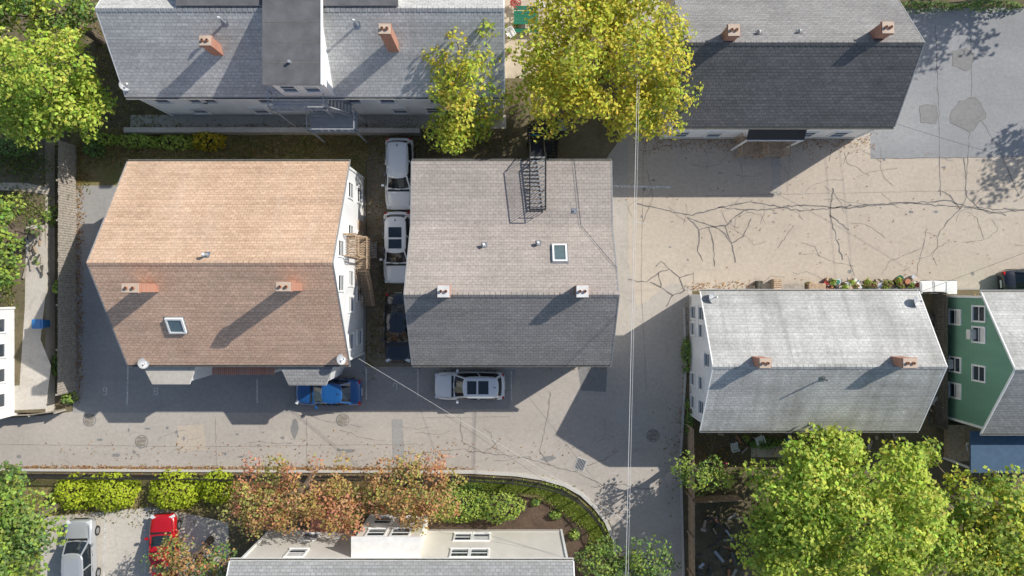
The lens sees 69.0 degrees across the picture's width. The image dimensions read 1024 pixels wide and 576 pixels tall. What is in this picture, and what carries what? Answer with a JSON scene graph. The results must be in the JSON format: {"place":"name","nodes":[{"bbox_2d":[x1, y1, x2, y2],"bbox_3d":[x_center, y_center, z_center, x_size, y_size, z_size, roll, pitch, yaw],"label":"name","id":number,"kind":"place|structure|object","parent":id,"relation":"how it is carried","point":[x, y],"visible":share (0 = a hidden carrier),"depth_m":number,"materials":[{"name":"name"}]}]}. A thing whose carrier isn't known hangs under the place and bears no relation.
{"place":"outdoors","nodes":[
{"label":"outdoors","id":0,"kind":"place"},
{"bbox_2d":[0,138,54,412],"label":"terrace ground","id":1,"kind":"structure","parent":0,"point":[47,339],"depth_m":49.00,"materials":[{"name":"concrete"}]},
{"bbox_2d":[0,192,44,290],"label":"ash tree","id":2,"kind":"object","parent":1,"relation":"on","point":[9,246],"visible":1,"depth_m":46.05,"materials":[{"name":"green plant"}]},
{"bbox_2d":[0,183,49,194],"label":"garden path","id":3,"kind":"structure","parent":1,"relation":"on","point":[38,189],"depth_m":48.99,"materials":[{"name":"stone"}]},
{"bbox_2d":[0,135,69,307],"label":"terrace plants","id":4,"kind":"object","parent":1,"relation":"on","point":[30,204],"visible":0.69,"depth_m":48.95,"materials":[{"name":"green plant"}]},
{"bbox_2d":[14,225,50,409],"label":"concrete path","id":5,"kind":"structure","parent":0,"point":[30,391],"depth_m":48.99,"materials":[{"name":"concrete"}]},
{"bbox_2d":[40,507,228,575],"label":"courtyard parking","id":6,"kind":"structure","parent":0,"point":[124,546],"depth_m":49.99,"materials":[{"name":"concrete"}]},
{"bbox_2d":[59,517,100,575],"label":"silver suv","id":7,"kind":"object","parent":6,"relation":"on","point":[79,555],"visible":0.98,"depth_m":48.87,"materials":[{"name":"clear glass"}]},
{"bbox_2d":[144,512,181,575],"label":"red sedan","id":8,"kind":"object","parent":6,"relation":"on","point":[162,523],"visible":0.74,"depth_m":49.00,"materials":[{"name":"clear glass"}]},
{"bbox_2d":[64,185,670,575],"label":"parking markings","id":9,"kind":"object","parent":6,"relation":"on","point":[635,186],"visible":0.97,"depth_m":49.98,"materials":[{"name":"paint"}]},
{"bbox_2d":[2,479,416,515],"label":"lawn","id":10,"kind":"structure","parent":0,"point":[51,486],"depth_m":49.99,"materials":[{"name":"green plant"}]},
{"bbox_2d":[0,461,67,575],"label":"ash tree","id":11,"kind":"object","parent":10,"relation":"on","point":[20,523],"visible":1,"depth_m":44.37,"materials":[{"name":"green plant"}]},
{"bbox_2d":[51,472,100,510],"bbox_3d":[-29.011,13.598,49.228,3.191,1.752,2.654,0,90,0],"label":"boxwood shrub","id":12,"kind":"object","parent":10,"relation":"on","point":[61,483],"visible":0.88,"depth_m":49.01,"materials":[{"name":"green plant"}]},
{"bbox_2d":[80,471,141,512],"bbox_3d":[-26.767,13.630,49.179,4.042,1.835,2.758,0,90,0],"label":"boxwood shrub","id":13,"kind":"object","parent":10,"relation":"on","point":[125,500],"visible":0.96,"depth_m":48.99,"materials":[{"name":"green plant"}]},
{"bbox_2d":[148,469,203,510],"bbox_3d":[-22.462,13.514,49.155,3.782,1.889,2.865,0,90,0],"label":"boxwood shrub","id":14,"kind":"object","parent":10,"relation":"on","point":[154,492],"visible":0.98,"depth_m":48.95,"materials":[{"name":"green plant"}]},
{"bbox_2d":[196,468,237,505],"bbox_3d":[-19.678,13.276,49.276,2.549,1.682,2.392,-31,90,0],"label":"boxwood shrub","id":15,"kind":"object","parent":10,"relation":"on","point":[205,496],"visible":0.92,"depth_m":49.11,"materials":[{"name":"green plant"}]},
{"bbox_2d":[70,128,366,186],"bbox_3d":[-17.982,-8.772,49.994,23.333,0.001,3.947,0,90,0],"label":"grass yard","id":16,"kind":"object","parent":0,"point":[100,176],"depth_m":49.99,"materials":[{"name":"plant"}]},
{"bbox_2d":[82,132,200,150],"bbox_3d":[-24.751,-9.797,49.412,8.001,1.358,1.135,1,90,0],"label":"ivy hedge","id":17,"kind":"object","parent":16,"relation":"on","point":[151,139],"visible":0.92,"depth_m":49.34,"materials":[{"name":"green plant"}]},
{"bbox_2d":[192,131,226,151],"bbox_3d":[-20.233,-9.844,49.362,2.365,1.387,1.546,0,90,0],"label":"ivy hedge","id":18,"kind":"object","parent":16,"relation":"on","point":[209,140],"visible":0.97,"depth_m":49.25,"materials":[{"name":"green plant"}]},
{"bbox_2d":[124,127,420,135],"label":"retaining wall","id":19,"kind":"structure","parent":16,"relation":"on","point":[258,131],"depth_m":49.10,"materials":[{"name":"concrete"}]},
{"bbox_2d":[73,185,515,412],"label":"driveway","id":20,"kind":"structure","parent":0,"point":[104,363],"depth_m":49.99,"materials":[{"name":"asphalt"}]},
{"bbox_2d":[55,140,76,395],"bbox_3d":[-29.325,-1.316,48.995,0.163,2.069,16.503,0,90,0],"label":"wooden fence","id":21,"kind":"object","parent":20,"relation":"on","point":[69,301],"visible":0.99,"depth_m":48.94,"materials":[{"name":"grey wood"}]},
{"bbox_2d":[145,367,211,383],"bbox_3d":[-20.900,5.125,47.675,3.600,4.650,1.550,0,90,0],"label":"bay","id":22,"kind":"object","parent":20,"relation":"on","point":[172,375],"visible":0.6,"depth_m":45.53,"materials":[{"name":"wood"}]},
{"bbox_2d":[212,367,281,374],"bbox_3d":[-16.600,4.975,47.965,3.800,4.070,1.250,0,90,0],"label":"porch","id":23,"kind":"object","parent":20,"relation":"on","point":[244,370],"visible":0.48,"depth_m":45.93,"materials":[{"name":"wood"}]},
{"bbox_2d":[280,367,343,384],"bbox_3d":[-12.500,5.150,47.625,3.600,4.750,1.600,0,90,0],"label":"bay","id":24,"kind":"object","parent":20,"relation":"on","point":[308,375],"visible":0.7,"depth_m":45.41,"materials":[{"name":"grey wood"}]},
{"bbox_2d":[295,377,362,408],"bbox_3d":[-12.139,6.891,49.205,4.436,1.550,2.140,0,90,0],"label":"blue sedan","id":25,"kind":"object","parent":20,"relation":"on","point":[347,391],"visible":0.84,"depth_m":48.93,"materials":[{"name":"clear metal"}]},
{"bbox_2d":[334,167,364,359],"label":"walls","id":26,"kind":"structure","parent":20,"relation":"on","point":[352,212],"depth_m":46.20,"materials":[{"name":"wood"}]},
{"bbox_2d":[86,161,350,364],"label":"roof","id":27,"kind":"structure","parent":26,"relation":"on","point":[226,211],"depth_m":42.76,"materials":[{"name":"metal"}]},
{"bbox_2d":[121,283,158,292],"bbox_3d":[-20.270,0.000,40.797,0.950,2.885,0.550,0,90,0],"label":"chimney","id":28,"kind":"object","parent":27,"relation":"on","point":[132,287],"visible":0.99,"depth_m":39.49,"materials":[{"name":"brick"}]},
{"bbox_2d":[164,317,188,333],"bbox_3d":[-19.477,2.155,43.158,1.140,0.793,1.027,0,90,0],"label":"skylight","id":29,"kind":"object","parent":27,"relation":"on","point":[175,325],"visible":1,"depth_m":43.08},
{"bbox_2d":[87,260,332,265],"bbox_3d":[-16.536,-1.380,40.724,13.429,0.129,0.320,0,90,0],"label":"ridge cap","id":30,"kind":"object","parent":27,"relation":"on","point":[216,262],"visible":1,"depth_m":40.72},
{"bbox_2d":[128,159,350,366],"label":"gutters","id":31,"kind":"object","parent":27,"relation":"attached to","point":[241,160],"visible":1,"depth_m":45.06,"materials":[{"name":"white metal"}]},
{"bbox_2d":[337,180,364,350],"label":"windows","id":32,"kind":"structure","parent":26,"relation":"attached to","point":[350,273],"depth_m":46.09,"materials":[{"name":"white glass"}]},
{"bbox_2d":[343,233,375,306],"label":"side deck","id":33,"kind":"structure","parent":20,"relation":"on","point":[366,286],"depth_m":47.38,"materials":[{"name":"brown wood"}]},
{"bbox_2d":[435,369,504,403],"bbox_3d":[-2.792,6.460,49.065,4.685,1.830,2.240,0,90,0],"label":"white suv","id":34,"kind":"object","parent":20,"relation":"on","point":[457,385],"visible":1,"depth_m":48.72,"materials":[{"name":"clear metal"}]},
{"bbox_2d":[131,115,505,128],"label":"concrete alley","id":35,"kind":"structure","parent":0,"point":[273,121],"depth_m":49.99,"materials":[{"name":"concrete"}]},
{"bbox_2d":[241,529,567,557],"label":"walls","id":36,"kind":"structure","parent":0,"point":[519,543],"depth_m":47.17,"materials":[{"name":"paint"}]},
{"bbox_2d":[283,532,490,557],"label":"windows","id":37,"kind":"structure","parent":36,"relation":"attached to","point":[455,552],"depth_m":46.23,"materials":[{"name":"white glass"}]},
{"bbox_2d":[226,560,574,575],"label":"roof","id":38,"kind":"structure","parent":36,"relation":"on","point":[401,568],"depth_m":43.28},
{"bbox_2d":[230,558,572,559],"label":"gutters","id":39,"kind":"object","parent":38,"relation":"attached to","point":[401,558],"visible":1,"depth_m":43.57,"materials":[{"name":"white metal"}]},
{"bbox_2d":[0,0,997,575],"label":"street asphalt","id":40,"kind":"structure","parent":0,"point":[644,504],"depth_m":50.00,"materials":[{"name":"asphalt"}]},
{"bbox_2d":[17,157,988,461],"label":"oil stains","id":41,"kind":"object","parent":40,"relation":"on","point":[295,427],"visible":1,"depth_m":49.98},
{"bbox_2d":[10,26,1023,489],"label":"pavement cracks","id":42,"kind":"object","parent":40,"relation":"on","point":[734,260],"visible":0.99,"depth_m":49.98,"materials":[{"name":"asphalt"}]},
{"bbox_2d":[0,0,1023,575],"bbox_3d":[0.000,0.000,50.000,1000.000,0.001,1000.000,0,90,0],"label":"ground","id":43,"kind":"structure","parent":0,"point":[584,138],"depth_m":50.00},
{"bbox_2d":[0,307,21,418],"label":"walls","id":44,"kind":"structure","parent":43,"relation":"on","point":[8,361],"depth_m":48.42,"materials":[{"name":"wood"}]},
{"bbox_2d":[0,317,6,408],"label":"windows","id":45,"kind":"structure","parent":44,"relation":"attached to","point":[3,370],"depth_m":47.91,"materials":[{"name":"white glass"}]},
{"bbox_2d":[0,0,104,44],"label":"maple tree","id":46,"kind":"object","parent":43,"relation":"on","point":[34,10],"visible":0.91,"depth_m":44.66,"materials":[{"name":"green plant"}]},
{"bbox_2d":[0,138,105,157],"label":"ivy hedge","id":47,"kind":"object","parent":43,"relation":"on","point":[86,152],"visible":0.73,"depth_m":48.83,"materials":[{"name":"green plant"}]},
{"bbox_2d":[32,205,79,405],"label":"weeds","id":48,"kind":"object","parent":43,"relation":"on","point":[54,287],"visible":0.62,"depth_m":49.26,"materials":[{"name":"green plant"}]},
{"bbox_2d":[0,22,117,149],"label":"maple tree","id":49,"kind":"object","parent":43,"relation":"on","point":[26,111],"visible":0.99,"depth_m":43.71,"materials":[{"name":"green plant"}]},
{"bbox_2d":[0,473,220,480],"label":"iron fence","id":50,"kind":"object","parent":43,"relation":"on","point":[81,476],"visible":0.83,"depth_m":49.30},
{"bbox_2d":[139,529,237,575],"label":"crab apple tree","id":51,"kind":"object","parent":43,"relation":"on","point":[200,559],"visible":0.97,"depth_m":45.83,"materials":[{"name":"red plant"}]},
{"bbox_2d":[0,468,413,472],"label":"kerb","id":52,"kind":"structure","parent":43,"relation":"on","point":[182,470],"depth_m":49.88,"materials":[{"name":"concrete"}]},
{"bbox_2d":[217,451,377,540],"bbox_3d":[-13.186,12.869,46.892,9.761,6.357,5.634,0,90,0],"label":"crab apple tree","id":53,"kind":"object","parent":43,"relation":"on","point":[305,491],"visible":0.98,"depth_m":45.36,"materials":[{"name":"red plant"}]},
{"bbox_2d":[95,0,504,142],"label":"grey shingle rowhouse","id":54,"kind":"structure","parent":43,"relation":"on","point":[316,59],"depth_m":42.32,"materials":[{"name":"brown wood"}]},
{"bbox_2d":[152,85,479,113],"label":"windows","id":55,"kind":"structure","parent":54,"relation":"in","point":[285,88],"depth_m":46.38,"materials":[{"name":"white glass"}]},
{"bbox_2d":[351,514,427,557],"bbox_3d":[-7.600,15.700,47.440,4.200,5.120,1.400,0,90,0],"label":"bay","id":56,"kind":"object","parent":43,"relation":"on","point":[385,546],"visible":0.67,"depth_m":44.88,"materials":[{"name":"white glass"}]},
{"bbox_2d":[364,516,416,535],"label":"bay windows","id":57,"kind":"structure","parent":56,"relation":"in","point":[382,531],"depth_m":46.78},
{"bbox_2d":[367,135,417,366],"bbox_3d":[-8.026,-2.522,49.990,3.421,0.001,15.658,0,90,0],"label":"dirt strip","id":58,"kind":"object","parent":43,"relation":"on","point":[371,221],"visible":0.4,"depth_m":49.99,"materials":[{"name":"soil"}]},
{"bbox_2d":[379,211,409,283],"bbox_3d":[-7.580,-2.678,49.075,2.220,1.810,4.785,0,90,0],"label":"white suv","id":59,"kind":"object","parent":58,"relation":"on","point":[396,227],"visible":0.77,"depth_m":48.52,"materials":[{"name":"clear metal"}]},
{"bbox_2d":[381,293,410,361],"bbox_3d":[-7.537,2.620,49.205,2.180,1.550,4.635,0,90,0],"label":"black sedan","id":60,"kind":"object","parent":58,"relation":"on","point":[396,349],"visible":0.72,"depth_m":48.92,"materials":[{"name":"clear metal"}]},
{"bbox_2d":[381,138,414,210],"bbox_3d":[-7.451,-7.545,49.065,2.260,1.830,4.785,0,90,0],"label":"white suv","id":61,"kind":"object","parent":58,"relation":"on","point":[399,155],"visible":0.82,"depth_m":48.60,"materials":[{"name":"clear metal"}]},
{"bbox_2d":[19,14,782,575],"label":"grass tufts","id":62,"kind":"object","parent":43,"relation":"on","point":[267,144],"visible":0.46,"depth_m":49.94,"materials":[{"name":"green plant"}]},
{"bbox_2d":[355,448,467,535],"bbox_3d":[-6.152,12.564,47.003,6.937,6.134,5.794,0,90,0],"label":"crab apple tree","id":63,"kind":"object","parent":43,"relation":"on","point":[413,481],"visible":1,"depth_m":45.14,"materials":[{"name":"red plant"}]},
{"bbox_2d":[219,475,614,575],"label":"iron fence","id":64,"kind":"object","parent":43,"relation":"on","point":[512,483],"visible":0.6,"depth_m":49.23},
{"bbox_2d":[421,18,512,155],"bbox_3d":[-2.737,-12.271,45.454,5.618,9.226,8.605,0,90,0],"label":"honey locust tree","id":65,"kind":"object","parent":43,"relation":"on","point":[458,128],"visible":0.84,"depth_m":43.45,"materials":[{"name":"yellow plant"}]},
{"bbox_2d":[1,25,1017,523],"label":"fallen leaves","id":66,"kind":"object","parent":43,"relation":"on","point":[373,289],"visible":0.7,"depth_m":49.95,"materials":[{"name":"brown plant"}]},
{"bbox_2d":[419,482,606,575],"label":"mulch bed","id":67,"kind":"object","parent":43,"relation":"on","point":[531,517],"visible":0.33,"depth_m":49.99,"materials":[{"name":"soil"}]},
{"bbox_2d":[425,488,526,524],"bbox_3d":[-2.499,14.519,49.198,6.976,1.834,2.586,0,90,0],"label":"laurel bush","id":68,"kind":"object","parent":67,"relation":"on","point":[490,507],"visible":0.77,"depth_m":48.99,"materials":[{"name":"green plant"}]},
{"bbox_2d":[431,482,595,552],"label":"garden plants","id":69,"kind":"object","parent":67,"relation":"on","point":[574,535],"visible":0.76,"depth_m":49.69,"materials":[{"name":"green plant"}]},
{"bbox_2d":[420,470,617,575],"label":"kerb","id":70,"kind":"structure","parent":43,"relation":"on","point":[585,498],"depth_m":49.87,"materials":[{"name":"concrete"}]},
{"bbox_2d":[430,475,612,554],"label":"lawn grass","id":71,"kind":"structure","parent":43,"relation":"on","point":[567,505],"depth_m":49.92,"materials":[{"name":"green plant"}]},
{"bbox_2d":[527,121,558,210],"bbox_3d":[1.950,-7.461,46.704,1.930,6.592,5.739,0,90,0],"label":"fire escape","id":72,"kind":"object","parent":43,"relation":"on","point":[538,149],"visible":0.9,"depth_m":44.77,"materials":[{"name":"metal"}]},
{"bbox_2d":[502,0,703,142],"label":"honey locust tree","id":73,"kind":"object","parent":43,"relation":"on","point":[556,75],"visible":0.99,"depth_m":42.07,"materials":[{"name":"yellow plant"}]},
{"bbox_2d":[574,532,681,575],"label":"holly tree","id":74,"kind":"object","parent":43,"relation":"on","point":[607,557],"visible":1,"depth_m":46.84,"materials":[{"name":"green plant"}]},
{"bbox_2d":[680,307,686,575],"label":"kerb","id":75,"kind":"structure","parent":43,"relation":"on","point":[681,444],"depth_m":49.92,"materials":[{"name":"concrete"}]},
{"bbox_2d":[686,424,694,575],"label":"wooden fence","id":76,"kind":"object","parent":43,"relation":"on","point":[690,493],"visible":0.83,"depth_m":49.08,"materials":[{"name":"brown wood"}]},
{"bbox_2d":[689,294,711,421],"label":"walls","id":77,"kind":"structure","parent":43,"relation":"on","point":[699,346],"depth_m":47.96,"materials":[{"name":"wood"}]},
{"bbox_2d":[690,305,709,414],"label":"windows","id":78,"kind":"structure","parent":77,"relation":"attached to","point":[706,359],"depth_m":47.27,"materials":[{"name":"white glass"}]},
{"bbox_2d":[699,291,947,430],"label":"roof","id":79,"kind":"structure","parent":77,"relation":"on","point":[828,327],"depth_m":44.01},
{"bbox_2d":[699,289,917,432],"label":"gutters","id":80,"kind":"object","parent":79,"relation":"attached to","point":[805,290],"visible":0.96,"depth_m":45.56,"materials":[{"name":"white metal"}]},
{"bbox_2d":[713,364,946,368],"bbox_3d":[18.174,4.500,42.573,13.349,0.127,0.320,0,90,0],"label":"ridge cap","id":81,"kind":"object","parent":79,"relation":"on","point":[826,366],"visible":0.91,"depth_m":42.57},
{"bbox_2d":[669,449,738,495],"bbox_3d":[11.822,11.576,47.538,4.378,5.067,2.894,29,90,0],"label":"dogwood tree","id":82,"kind":"object","parent":43,"relation":"on","point":[698,472],"visible":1,"depth_m":46.27,"materials":[{"name":"green plant"}]},
{"bbox_2d":[659,1,876,138],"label":"walls","id":83,"kind":"structure","parent":43,"relation":"on","point":[735,133],"depth_m":48.12,"materials":[{"name":"paint"}]},
{"bbox_2d":[669,36,860,137],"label":"windows","id":84,"kind":"structure","parent":83,"relation":"attached to","point":[710,134],"depth_m":48.40,"materials":[{"name":"white glass"}]},
{"bbox_2d":[673,0,925,126],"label":"roof","id":85,"kind":"structure","parent":83,"relation":"on","point":[805,86],"depth_m":43.28,"materials":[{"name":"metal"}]},
{"bbox_2d":[673,127,893,128],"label":"gutters","id":86,"kind":"object","parent":85,"relation":"attached to","point":[786,127],"visible":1,"depth_m":45.06,"materials":[{"name":"white metal"}]},
{"bbox_2d":[686,40,924,45],"bbox_3d":[16.429,-13.750,41.733,13.359,0.147,0.320,0,90,0],"label":"ridge cap","id":87,"kind":"object","parent":85,"relation":"on","point":[803,43],"visible":1,"depth_m":41.73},
{"bbox_2d":[869,21,893,39],"bbox_3d":[20.615,-14.280,41.748,0.700,2.185,0.700,0,90,0],"label":"chimney","id":88,"kind":"object","parent":85,"relation":"on","point":[882,30],"visible":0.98,"depth_m":40.91,"materials":[{"name":"brick"}]},
{"bbox_2d":[681,336,930,452],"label":"weeds","id":89,"kind":"object","parent":43,"relation":"on","point":[753,442],"visible":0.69,"depth_m":49.58,"materials":[{"name":"green plant"}]},
{"bbox_2d":[932,294,947,429],"bbox_3d":[28.274,4.825,49.200,0.142,1.661,8.784,0,90,0],"label":"wooden fence","id":90,"kind":"object","parent":43,"relation":"on","point":[941,299],"visible":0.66,"depth_m":48.98,"materials":[{"name":"brown wood"}]},
{"bbox_2d":[900,0,1022,12],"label":"wild bushes","id":91,"kind":"object","parent":43,"relation":"on","point":[976,4],"visible":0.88,"depth_m":49.37,"materials":[{"name":"green plant"}]},
{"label":"walls","id":92,"kind":"object","parent":43,"relation":"on","visible":0},
{"bbox_2d":[403,161,619,364],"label":"roof","id":93,"kind":"structure","parent":92,"relation":"on","point":[461,212],"depth_m":43.85,"materials":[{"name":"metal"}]},
{"bbox_2d":[404,292,618,296],"bbox_3d":[-0.035,0.370,41.729,12.029,0.138,0.320,0,90,0],"label":"ridge cap","id":94,"kind":"object","parent":93,"relation":"on","point":[515,294],"visible":0.87,"depth_m":41.71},
{"bbox_2d":[412,159,610,366],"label":"gutters","id":95,"kind":"object","parent":93,"relation":"attached to","point":[510,365],"visible":1,"depth_m":45.06,"materials":[{"name":"grey metal"}]},
{"bbox_2d":[551,244,568,262],"bbox_3d":[2.772,-2.003,43.222,0.990,0.855,1.176,0,90,0],"label":"skylight","id":96,"kind":"object","parent":93,"relation":"on","point":[559,253],"visible":1,"depth_m":43.14},
{"bbox_2d":[504,0,574,77],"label":"patio","id":97,"kind":"structure","parent":0,"point":[512,70],"depth_m":49.99,"materials":[{"name":"concrete"}]},
{"bbox_2d":[514,6,537,32],"bbox_3d":[0.921,-17.895,49.622,1.600,0.764,1.760,0,90,0],"label":"patio table","id":98,"kind":"object","parent":97,"relation":"on","point":[519,18],"visible":0.68,"depth_m":49.24,"materials":[{"name":"green plastic"}]},
{"bbox_2d":[628,140,1023,305],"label":"parking lot","id":99,"kind":"structure","parent":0,"point":[659,233],"depth_m":49.99,"materials":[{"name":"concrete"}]},
{"bbox_2d":[730,129,806,157],"bbox_3d":[16.400,-9.357,47.850,3.600,4.300,1.345,0,90,0],"label":"entry porch","id":100,"kind":"object","parent":99,"relation":"on","point":[785,135],"visible":1,"depth_m":47.74,"materials":[{"name":"black wood"}]},
{"bbox_2d":[823,275,918,288],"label":"potted plants","id":101,"kind":"object","parent":99,"relation":"on","point":[860,283],"visible":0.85,"depth_m":49.65,"materials":[{"name":"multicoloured plant"}]},
{"bbox_2d":[997,268,1023,289],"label":"black sedan","id":102,"kind":"object","parent":99,"relation":"on","point":[1010,279],"visible":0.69,"depth_m":48.98,"materials":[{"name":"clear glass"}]},
{"bbox_2d":[693,431,1023,575],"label":"side yard","id":103,"kind":"structure","parent":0,"point":[708,557],"depth_m":49.99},
{"bbox_2d":[695,311,939,575],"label":"yard debris","id":104,"kind":"object","parent":103,"relation":"on","point":[699,568],"visible":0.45,"depth_m":49.72,"materials":[{"name":"plant"}]},
{"bbox_2d":[727,422,980,575],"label":"linden tree","id":105,"kind":"object","parent":103,"relation":"on","point":[817,500],"visible":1,"depth_m":42.44,"materials":[{"name":"green plant"}]},
{"bbox_2d":[879,435,1023,575],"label":"linden tree","id":106,"kind":"object","parent":103,"relation":"on","point":[1000,549],"visible":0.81,"depth_m":43.46,"materials":[{"name":"green plant"}]},
{"bbox_2d":[943,423,1023,472],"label":"porch","id":107,"kind":"object","parent":103,"relation":"on","point":[995,453],"visible":0.79,"depth_m":46.73,"materials":[{"name":"blue"}]},
{"bbox_2d":[871,8,1023,158],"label":"asphalt lot resurfaced","id":108,"kind":"structure","parent":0,"point":[995,43],"depth_m":49.99,"materials":[{"name":"asphalt"}]},
{"bbox_2d":[176,48,985,464],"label":"asphalt patches","id":109,"kind":"object","parent":108,"relation":"on","point":[968,114],"visible":0.98,"depth_m":49.98,"materials":[{"name":"asphalt"}]},
{"bbox_2d":[942,295,1012,428],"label":"walls","id":110,"kind":"structure","parent":0,"point":[974,406],"depth_m":46.70,"materials":[{"name":"wood"}]},
{"bbox_2d":[946,305,985,399],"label":"windows","id":111,"kind":"structure","parent":110,"relation":"attached to","point":[975,334],"depth_m":46.65,"materials":[{"name":"white glass"}]},
{"bbox_2d":[980,292,1023,433],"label":"roof","id":112,"kind":"structure","parent":110,"relation":"on","point":[1006,314],"depth_m":44.38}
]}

